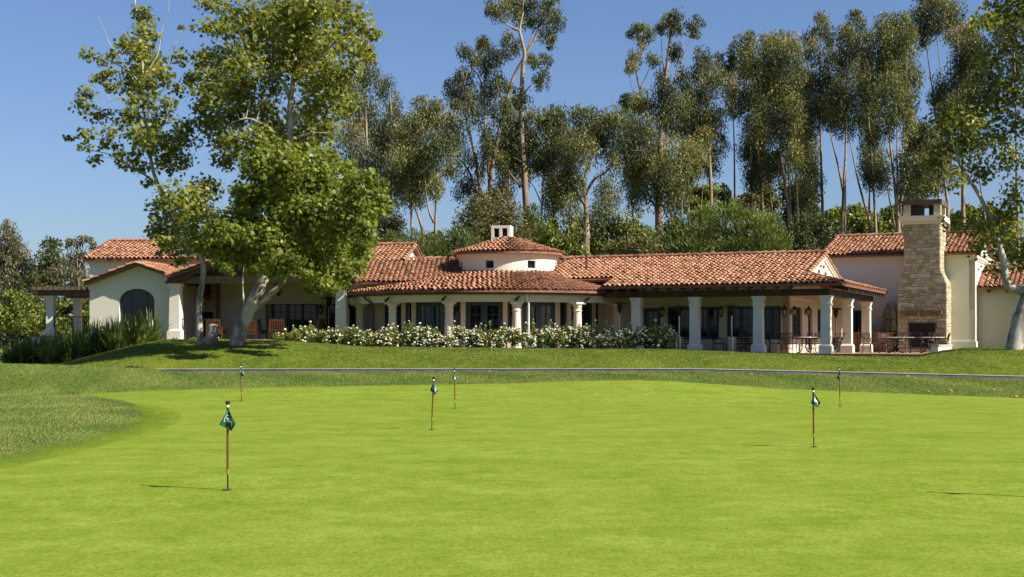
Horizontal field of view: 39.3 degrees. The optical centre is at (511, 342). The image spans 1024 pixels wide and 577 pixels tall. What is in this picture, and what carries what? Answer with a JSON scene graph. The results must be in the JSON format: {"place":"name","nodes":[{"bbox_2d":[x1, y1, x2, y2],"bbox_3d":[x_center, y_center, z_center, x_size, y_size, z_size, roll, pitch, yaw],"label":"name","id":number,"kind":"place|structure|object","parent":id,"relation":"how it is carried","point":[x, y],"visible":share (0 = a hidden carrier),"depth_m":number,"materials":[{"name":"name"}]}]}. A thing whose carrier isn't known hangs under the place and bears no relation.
{"place":"outdoors","nodes":[
{"label":"outdoors","id":0,"kind":"place"},
{"bbox_2d":[0,394,182,468],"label":"fringe","id":1,"kind":"object","parent":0,"point":[162,418],"visible":0.91,"depth_m":24.36,"materials":[{"name":"green plant"}]},
{"bbox_2d":[0,393,151,459],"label":"grass","id":2,"kind":"structure","parent":1,"relation":"on","point":[96,430],"depth_m":24.87,"materials":[{"name":"green plant"}]},
{"bbox_2d":[162,339,362,345],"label":"loggia floor","id":3,"kind":"structure","parent":0,"point":[292,340],"depth_m":68.53,"materials":[{"name":"brick"}]},
{"bbox_2d":[177,249,219,338],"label":"loggia fireplace","id":4,"kind":"object","parent":3,"relation":"on","point":[211,307],"visible":0.23,"depth_m":74.15,"materials":[{"name":"stone"}]},
{"bbox_2d":[0,380,1023,576],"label":"putting green","id":5,"kind":"object","parent":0,"point":[629,478],"visible":0.98,"depth_m":15.92,"materials":[{"name":"green plant"}]},
{"bbox_2d":[219,401,235,489],"bbox_3d":[-3.102,1.163,15.698,0.184,1.035,0.130,0,0,0],"label":"putting flag","id":6,"kind":"object","parent":5,"relation":"on","point":[227,422],"visible":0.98,"depth_m":15.69,"materials":[{"name":"green fabric"}]},
{"bbox_2d":[0,338,1023,375],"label":"lawn","id":7,"kind":"structure","parent":0,"point":[417,363],"depth_m":52.84,"materials":[{"name":"green plant"}]},
{"bbox_2d":[5,339,34,363],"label":"flax plant","id":8,"kind":"object","parent":7,"relation":"on","point":[19,358],"visible":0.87,"depth_m":61.07,"materials":[{"name":"green plant"}]},
{"bbox_2d":[30,337,71,363],"bbox_3d":[-19.454,0.354,60.431,1.939,1.278,1.863,0,0,-20],"label":"flax plant","id":9,"kind":"object","parent":7,"relation":"on","point":[50,353],"visible":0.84,"depth_m":60.21,"materials":[{"name":"green plant"}]},
{"bbox_2d":[30,336,77,343],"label":"terrace wall","id":10,"kind":"structure","parent":7,"relation":"on","point":[39,338],"depth_m":81.98,"materials":[{"name":"white paint"}]},
{"bbox_2d":[30,286,89,335],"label":"pergola","id":11,"kind":"object","parent":10,"relation":"on","point":[77,295],"visible":0.56,"depth_m":82.39,"materials":[{"name":"white paint"}]},
{"bbox_2d":[56,328,104,359],"bbox_3d":[-18.382,0.158,60.949,2.072,1.692,2.172,0,0,-43],"label":"flax plant","id":12,"kind":"object","parent":7,"relation":"on","point":[80,345],"visible":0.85,"depth_m":60.76,"materials":[{"name":"green plant"}]},
{"bbox_2d":[92,317,133,353],"bbox_3d":[-17.399,-0.205,62.240,2.315,1.756,2.082,0,0,37],"label":"flax plant","id":13,"kind":"object","parent":7,"relation":"on","point":[112,340],"visible":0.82,"depth_m":61.96,"materials":[{"name":"green plant"}]},
{"bbox_2d":[121,317,155,345],"bbox_3d":[-16.581,-0.364,63.304,2.510,1.655,2.305,0,0,0],"label":"flax plant","id":14,"kind":"object","parent":7,"relation":"on","point":[136,332],"visible":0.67,"depth_m":63.15,"materials":[{"name":"green plant"}]},
{"bbox_2d":[62,0,233,343],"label":"sycamore tree","id":15,"kind":"object","parent":7,"relation":"on","point":[144,69],"visible":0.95,"depth_m":55.46,"materials":[{"name":"green plant"}]},
{"bbox_2d":[131,307,174,341],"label":"flax plant","id":16,"kind":"object","parent":7,"relation":"on","point":[153,324],"visible":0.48,"depth_m":65.79,"materials":[{"name":"green plant"}]},
{"bbox_2d":[175,0,396,345],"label":"sycamore tree","id":17,"kind":"object","parent":7,"relation":"on","point":[287,178],"visible":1,"depth_m":53.80,"materials":[{"name":"green plant"}]},
{"bbox_2d":[316,326,347,344],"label":"rose bush","id":18,"kind":"object","parent":7,"relation":"on","point":[331,333],"visible":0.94,"depth_m":63.10,"materials":[{"name":"green plant"}]},
{"bbox_2d":[335,325,366,345],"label":"rose bush","id":19,"kind":"object","parent":7,"relation":"on","point":[352,331],"visible":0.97,"depth_m":62.92,"materials":[{"name":"green plant"}]},
{"bbox_2d":[364,324,395,346],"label":"rose bush","id":20,"kind":"object","parent":7,"relation":"on","point":[381,337],"visible":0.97,"depth_m":62.17,"materials":[{"name":"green plant"}]},
{"bbox_2d":[384,323,412,346],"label":"rose bush","id":21,"kind":"object","parent":7,"relation":"on","point":[398,337],"visible":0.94,"depth_m":62.48,"materials":[{"name":"green plant"}]},
{"bbox_2d":[382,226,429,256],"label":"pine shrub","id":22,"kind":"object","parent":7,"relation":"on","point":[393,235],"visible":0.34,"depth_m":87.78,"materials":[{"name":"green plant"}]},
{"bbox_2d":[400,320,430,346],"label":"rose bush","id":23,"kind":"object","parent":7,"relation":"on","point":[411,336],"visible":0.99,"depth_m":62.42,"materials":[{"name":"green plant"}]},
{"bbox_2d":[427,327,459,347],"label":"rose bush","id":24,"kind":"object","parent":7,"relation":"on","point":[449,341],"visible":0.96,"depth_m":62.31,"materials":[{"name":"white plant"}]},
{"bbox_2d":[410,223,484,259],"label":"pine shrub","id":25,"kind":"object","parent":7,"relation":"on","point":[459,239],"visible":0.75,"depth_m":86.90,"materials":[{"name":"green plant"}]},
{"bbox_2d":[462,323,488,347],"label":"rose bush","id":26,"kind":"object","parent":7,"relation":"on","point":[474,337],"visible":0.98,"depth_m":62.34,"materials":[{"name":"green plant"}]},
{"bbox_2d":[475,321,506,347],"bbox_3d":[-0.925,-0.240,62.532,1.443,1.439,0.973,0,0,0],"label":"rose bush","id":27,"kind":"object","parent":7,"relation":"on","point":[491,342],"visible":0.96,"depth_m":62.36,"materials":[{"name":"green plant"}]},
{"bbox_2d":[509,322,537,347],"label":"rose bush","id":28,"kind":"object","parent":7,"relation":"on","point":[519,339],"visible":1,"depth_m":62.27,"materials":[{"name":"white plant"}]},
{"bbox_2d":[82,225,1023,353],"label":"clubhouse","id":29,"kind":"structure","parent":7,"relation":"on","point":[855,278],"depth_m":69.51,"materials":[{"name":"white paint"}]},
{"bbox_2d":[120,289,153,326],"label":"window","id":30,"kind":"structure","parent":29,"relation":"in","point":[133,302],"depth_m":70.88,"materials":[{"name":"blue glass"}]},
{"bbox_2d":[272,304,317,329],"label":"window","id":31,"kind":"structure","parent":29,"relation":"in","point":[305,312],"depth_m":75.06,"materials":[{"name":"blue glass"}]},
{"bbox_2d":[416,302,444,346],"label":"door","id":32,"kind":"structure","parent":29,"relation":"in","point":[432,314],"depth_m":66.97,"materials":[{"name":"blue glass"}]},
{"bbox_2d":[466,302,502,347],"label":"door","id":33,"kind":"structure","parent":29,"relation":"in","point":[477,313],"depth_m":66.32,"materials":[{"name":"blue glass"}]},
{"bbox_2d":[522,302,554,348],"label":"door","id":34,"kind":"structure","parent":29,"relation":"in","point":[542,313],"depth_m":66.75,"materials":[{"name":"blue glass"}]},
{"bbox_2d":[571,303,591,347],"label":"door","id":35,"kind":"structure","parent":29,"relation":"in","point":[586,314],"depth_m":68.58,"materials":[{"name":"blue glass"}]},
{"bbox_2d":[644,308,660,348],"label":"door","id":36,"kind":"structure","parent":29,"relation":"in","point":[650,314],"depth_m":69.27,"materials":[{"name":"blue glass"}]},
{"bbox_2d":[668,307,689,336],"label":"window","id":37,"kind":"structure","parent":29,"relation":"in","point":[672,312],"depth_m":68.68,"materials":[{"name":"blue glass"}]},
{"bbox_2d":[701,307,718,338],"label":"window","id":38,"kind":"structure","parent":29,"relation":"in","point":[709,315],"depth_m":68.11,"materials":[{"name":"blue glass"}]},
{"bbox_2d":[727,306,752,336],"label":"window","id":39,"kind":"structure","parent":29,"relation":"in","point":[742,318],"depth_m":67.48,"materials":[{"name":"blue glass"}]},
{"bbox_2d":[764,306,780,338],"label":"window","id":40,"kind":"structure","parent":29,"relation":"in","point":[772,314],"depth_m":66.89,"materials":[{"name":"black glass"}]},
{"bbox_2d":[536,320,570,348],"bbox_3d":[1.829,-0.302,62.648,1.533,1.375,1.184,0,0,0],"label":"rose bush","id":41,"kind":"object","parent":7,"relation":"on","point":[553,337],"visible":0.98,"depth_m":62.41,"materials":[{"name":"green plant"}]},
{"bbox_2d":[557,319,584,347],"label":"rose bush","id":42,"kind":"object","parent":7,"relation":"on","point":[569,329],"visible":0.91,"depth_m":62.54,"materials":[{"name":"green plant"}]},
{"bbox_2d":[568,323,598,348],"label":"rose bush","id":43,"kind":"object","parent":7,"relation":"on","point":[586,330],"visible":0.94,"depth_m":62.56,"materials":[{"name":"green plant"}]},
{"bbox_2d":[158,368,1023,379],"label":"kerb","id":44,"kind":"structure","parent":7,"relation":"on","point":[660,370],"depth_m":50.43,"materials":[{"name":"concrete"}]},
{"bbox_2d":[587,320,617,348],"bbox_3d":[3.943,-0.299,62.501,1.453,1.365,1.271,0,0,0],"label":"rose bush","id":45,"kind":"object","parent":7,"relation":"on","point":[604,339],"visible":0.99,"depth_m":62.23,"materials":[{"name":"green plant"}]},
{"bbox_2d":[617,322,647,348],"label":"rose bush","id":46,"kind":"object","parent":7,"relation":"on","point":[629,342],"visible":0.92,"depth_m":62.40,"materials":[{"name":"green plant"}]},
{"bbox_2d":[600,233,672,257],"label":"olive shrub","id":47,"kind":"object","parent":7,"relation":"on","point":[645,247],"visible":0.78,"depth_m":86.26,"materials":[{"name":"green plant"}]},
{"bbox_2d":[631,326,664,348],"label":"rose bush","id":48,"kind":"object","parent":7,"relation":"on","point":[648,334],"visible":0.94,"depth_m":62.29,"materials":[{"name":"green plant"}]},
{"bbox_2d":[650,319,679,348],"bbox_3d":[6.620,-0.221,62.325,1.339,1.560,1.190,0,0,0],"label":"rose bush","id":49,"kind":"object","parent":7,"relation":"on","point":[668,336],"visible":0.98,"depth_m":62.14,"materials":[{"name":"green plant"}]},
{"bbox_2d":[660,200,796,254],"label":"pine shrub","id":50,"kind":"object","parent":7,"relation":"on","point":[709,220],"visible":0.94,"depth_m":87.94,"materials":[{"name":"green plant"}]},
{"bbox_2d":[920,0,1023,349],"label":"sycamore tree","id":51,"kind":"object","parent":7,"relation":"on","point":[965,139],"visible":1,"depth_m":57.36,"materials":[{"name":"green plant"}]},
{"bbox_2d":[0,363,1023,449],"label":"grass lawn","id":52,"kind":"structure","parent":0,"point":[76,382],"depth_m":45.26,"materials":[{"name":"green plant"}]},
{"bbox_2d":[0,0,1023,342],"label":"sky","id":53,"kind":"structure","parent":0,"point":[48,187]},
{"bbox_2d":[803,352,929,355],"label":"patio paving","id":54,"kind":"structure","parent":0,"point":[900,353],"depth_m":64.46,"materials":[{"name":"stone"}]},
{"bbox_2d":[853,332,896,351],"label":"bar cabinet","id":55,"kind":"object","parent":54,"relation":"on","point":[856,339],"visible":0.36,"depth_m":73.11,"materials":[{"name":"brown wood"}]},
{"bbox_2d":[897,199,950,351],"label":"stone fireplace","id":56,"kind":"object","parent":54,"relation":"on","point":[924,297],"visible":0.86,"depth_m":72.15,"materials":[{"name":"brown stone"}]},
{"bbox_3d":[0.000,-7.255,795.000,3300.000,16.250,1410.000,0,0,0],"label":"ground","id":57,"kind":"structure","parent":0,"visible":0},
{"bbox_2d":[47,234,97,300],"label":"grey gum tree","id":58,"kind":"object","parent":57,"relation":"on","point":[72,273],"visible":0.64,"depth_m":117.83,"materials":[{"name":"green plant"}]},
{"bbox_2d":[56,296,89,335],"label":"lemon bush","id":59,"kind":"object","parent":57,"relation":"on","point":[66,306],"visible":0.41,"depth_m":97.81,"materials":[{"name":"green plant"}]},
{"bbox_2d":[317,33,387,223],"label":"eucalyptus tree","id":60,"kind":"object","parent":57,"relation":"on","point":[350,137],"visible":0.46,"depth_m":105.92,"materials":[{"name":"green plant"}]},
{"bbox_2d":[363,74,411,240],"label":"eucalyptus tree","id":61,"kind":"object","parent":57,"relation":"on","point":[384,140],"visible":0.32,"depth_m":110.07,"materials":[{"name":"green plant"}]},
{"bbox_2d":[375,214,404,244],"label":"undergrowth shrub","id":62,"kind":"object","parent":57,"relation":"on","point":[392,225],"visible":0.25,"depth_m":101.82,"materials":[{"name":"green plant"}]},
{"bbox_2d":[382,93,440,255],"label":"eucalyptus tree","id":63,"kind":"object","parent":57,"relation":"on","point":[401,177],"visible":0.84,"depth_m":102.08,"materials":[{"name":"green plant"}]},
{"bbox_2d":[407,95,475,251],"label":"eucalyptus tree","id":64,"kind":"object","parent":57,"relation":"on","point":[450,141],"visible":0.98,"depth_m":101.47,"materials":[{"name":"green plant"}]},
{"bbox_2d":[440,36,489,222],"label":"eucalyptus tree","id":65,"kind":"object","parent":57,"relation":"on","point":[457,101],"visible":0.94,"depth_m":111.88,"materials":[{"name":"green plant"}]},
{"bbox_2d":[448,184,540,247],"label":"acacia bush","id":66,"kind":"object","parent":57,"relation":"on","point":[477,216],"visible":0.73,"depth_m":91.34,"materials":[{"name":"green plant"}]},
{"bbox_2d":[467,27,521,178],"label":"eucalyptus tree","id":67,"kind":"object","parent":57,"relation":"on","point":[486,138],"visible":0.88,"depth_m":113.89,"materials":[{"name":"green plant"}]},
{"bbox_2d":[487,110,518,210],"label":"eucalyptus tree","id":68,"kind":"object","parent":57,"relation":"on","point":[506,183],"visible":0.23,"depth_m":130.75,"materials":[{"name":"green plant"}]},
{"bbox_2d":[483,0,553,229],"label":"eucalyptus tree","id":69,"kind":"object","parent":57,"relation":"on","point":[512,139],"visible":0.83,"depth_m":107.93,"materials":[{"name":"green plant"}]},
{"bbox_2d":[487,0,567,236],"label":"eucalyptus tree","id":70,"kind":"object","parent":57,"relation":"on","point":[506,108],"visible":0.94,"depth_m":110.44,"materials":[{"name":"green plant"}]},
{"bbox_2d":[525,201,543,243],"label":"cypress","id":71,"kind":"object","parent":57,"relation":"on","point":[531,218],"visible":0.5,"depth_m":95.74,"materials":[{"name":"green plant"}]},
{"bbox_2d":[519,102,580,223],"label":"eucalyptus tree","id":72,"kind":"object","parent":57,"relation":"on","point":[551,124],"visible":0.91,"depth_m":103.96,"materials":[{"name":"green plant"}]},
{"bbox_2d":[535,214,590,259],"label":"willow bush","id":73,"kind":"object","parent":57,"relation":"on","point":[549,231],"visible":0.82,"depth_m":91.96,"materials":[{"name":"green plant"}]},
{"bbox_2d":[560,103,633,255],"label":"eucalyptus tree","id":74,"kind":"object","parent":57,"relation":"on","point":[594,131],"visible":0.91,"depth_m":98.64,"materials":[{"name":"green plant"}]},
{"bbox_2d":[182,210,1023,262],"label":"woodland","id":75,"kind":"object","parent":57,"relation":"on","point":[850,231],"visible":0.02,"depth_m":140.67,"materials":[{"name":"green plant"}]},
{"bbox_2d":[588,207,663,253],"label":"willow bush","id":76,"kind":"object","parent":57,"relation":"on","point":[631,229],"visible":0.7,"depth_m":96.92,"materials":[{"name":"green plant"}]},
{"bbox_2d":[617,108,649,220],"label":"eucalyptus tree","id":77,"kind":"object","parent":57,"relation":"on","point":[633,202],"visible":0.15,"depth_m":126.57,"materials":[{"name":"green plant"}]},
{"bbox_2d":[621,21,662,203],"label":"eucalyptus tree","id":78,"kind":"object","parent":57,"relation":"on","point":[632,64],"visible":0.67,"depth_m":117.31,"materials":[{"name":"green plant"}]},
{"bbox_2d":[614,6,706,245],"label":"eucalyptus tree","id":79,"kind":"object","parent":57,"relation":"on","point":[659,160],"visible":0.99,"depth_m":106.93,"materials":[{"name":"green plant"}]},
{"bbox_2d":[655,213,699,255],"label":"undergrowth shrub","id":80,"kind":"object","parent":57,"relation":"on","point":[667,223],"visible":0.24,"depth_m":103.42,"materials":[{"name":"green plant"}]},
{"bbox_2d":[673,70,700,244],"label":"eucalyptus tree","id":81,"kind":"object","parent":57,"relation":"on","point":[683,93],"visible":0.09,"depth_m":127.66,"materials":[{"name":"green plant"}]},
{"bbox_2d":[682,180,721,232],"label":"hill tree","id":82,"kind":"object","parent":57,"relation":"on","point":[705,197],"visible":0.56,"depth_m":174.48,"materials":[{"name":"green plant"}]},
{"bbox_2d":[681,44,734,252],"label":"eucalyptus tree","id":83,"kind":"object","parent":57,"relation":"on","point":[707,117],"visible":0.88,"depth_m":110.79,"materials":[{"name":"green plant"}]},
{"bbox_2d":[714,29,757,254],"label":"eucalyptus tree","id":84,"kind":"object","parent":57,"relation":"on","point":[748,38],"visible":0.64,"depth_m":118.47,"materials":[{"name":"green plant"}]},
{"bbox_2d":[731,41,776,253],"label":"eucalyptus tree","id":85,"kind":"object","parent":57,"relation":"on","point":[754,146],"visible":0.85,"depth_m":115.49,"materials":[{"name":"green plant"}]},
{"bbox_2d":[733,183,785,222],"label":"hill tree","id":86,"kind":"object","parent":57,"relation":"on","point":[776,203],"visible":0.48,"depth_m":179.90,"materials":[{"name":"green plant"}]},
{"bbox_2d":[748,28,810,239],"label":"eucalyptus tree","id":87,"kind":"object","parent":57,"relation":"on","point":[779,62],"visible":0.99,"depth_m":110.93,"materials":[{"name":"green plant"}]},
{"bbox_2d":[775,177,820,230],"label":"hill tree","id":88,"kind":"object","parent":57,"relation":"on","point":[793,206],"visible":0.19,"depth_m":163.49,"materials":[{"name":"green plant"}]},
{"bbox_2d":[779,211,822,253],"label":"undergrowth shrub","id":89,"kind":"object","parent":57,"relation":"on","point":[803,241],"visible":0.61,"depth_m":104.56,"materials":[{"name":"green plant"}]},
{"bbox_2d":[791,9,844,230],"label":"eucalyptus tree","id":90,"kind":"object","parent":57,"relation":"on","point":[814,110],"visible":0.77,"depth_m":117.26,"materials":[{"name":"green plant"}]},
{"bbox_2d":[808,211,837,249],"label":"undergrowth shrub","id":91,"kind":"object","parent":57,"relation":"on","point":[822,234],"visible":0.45,"depth_m":105.39,"materials":[{"name":"green plant"}]},
{"bbox_2d":[811,204,852,229],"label":"hill tree","id":92,"kind":"object","parent":57,"relation":"on","point":[836,214],"visible":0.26,"depth_m":158.81,"materials":[{"name":"green plant"}]},
{"bbox_2d":[819,8,873,236],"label":"eucalyptus tree","id":93,"kind":"object","parent":57,"relation":"on","point":[843,100],"visible":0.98,"depth_m":113.96,"materials":[{"name":"green plant"}]},
{"bbox_2d":[836,202,889,236],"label":"hill tree","id":94,"kind":"object","parent":57,"relation":"on","point":[857,214],"visible":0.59,"depth_m":157.35,"materials":[{"name":"green plant"}]},
{"bbox_2d":[852,72,883,233],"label":"eucalyptus tree","id":95,"kind":"object","parent":57,"relation":"on","point":[862,141],"visible":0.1,"depth_m":133.96,"materials":[{"name":"green plant"}]},
{"bbox_2d":[849,27,895,235],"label":"eucalyptus tree","id":96,"kind":"object","parent":57,"relation":"on","point":[874,179],"visible":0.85,"depth_m":121.94,"materials":[{"name":"green plant"}]},
{"bbox_2d":[863,9,925,234],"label":"eucalyptus tree","id":97,"kind":"object","parent":57,"relation":"on","point":[897,89],"visible":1,"depth_m":109.14,"materials":[{"name":"green plant"}]},
{"bbox_2d":[877,195,927,235],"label":"hill tree","id":98,"kind":"object","parent":57,"relation":"on","point":[886,214],"visible":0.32,"depth_m":166.82,"materials":[{"name":"green plant"}]},
{"bbox_2d":[899,115,959,233],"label":"eucalyptus tree","id":99,"kind":"object","parent":57,"relation":"on","point":[925,179],"visible":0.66,"depth_m":111.78,"materials":[{"name":"green plant"}]},
{"bbox_2d":[908,0,969,198],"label":"eucalyptus tree","id":100,"kind":"object","parent":57,"relation":"on","point":[932,25],"visible":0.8,"depth_m":115.57,"materials":[{"name":"green plant"}]},
{"bbox_2d":[939,6,1023,265],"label":"eucalyptus tree","id":101,"kind":"object","parent":57,"relation":"on","point":[967,41],"visible":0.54,"depth_m":113.82,"materials":[{"name":"green plant"}]},
{"bbox_2d":[950,200,1015,233],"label":"hill tree","id":102,"kind":"object","parent":57,"relation":"on","point":[969,210],"visible":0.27,"depth_m":119.04,"materials":[{"name":"green plant"}]},
{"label":"fairway","id":103,"kind":"structure","parent":0,"visible":0},
{"bbox_2d":[0,218,37,350],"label":"grey gum tree","id":104,"kind":"object","parent":103,"relation":"on","point":[19,262],"visible":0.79,"depth_m":127.19,"materials":[{"name":"green plant"}]},
{"bbox_2d":[0,289,45,346],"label":"lemon bush","id":105,"kind":"object","parent":103,"relation":"on","point":[10,316],"visible":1,"depth_m":99.22,"materials":[{"name":"green plant"}]},
{"bbox_2d":[0,316,45,351],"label":"dark bush","id":106,"kind":"object","parent":103,"relation":"on","point":[5,339],"visible":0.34,"depth_m":103.64,"materials":[{"name":"green plant"}]},
{"bbox_2d":[15,235,67,298],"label":"grey gum tree","id":107,"kind":"object","parent":103,"relation":"on","point":[46,260],"visible":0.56,"depth_m":125.14,"materials":[{"name":"green plant"}]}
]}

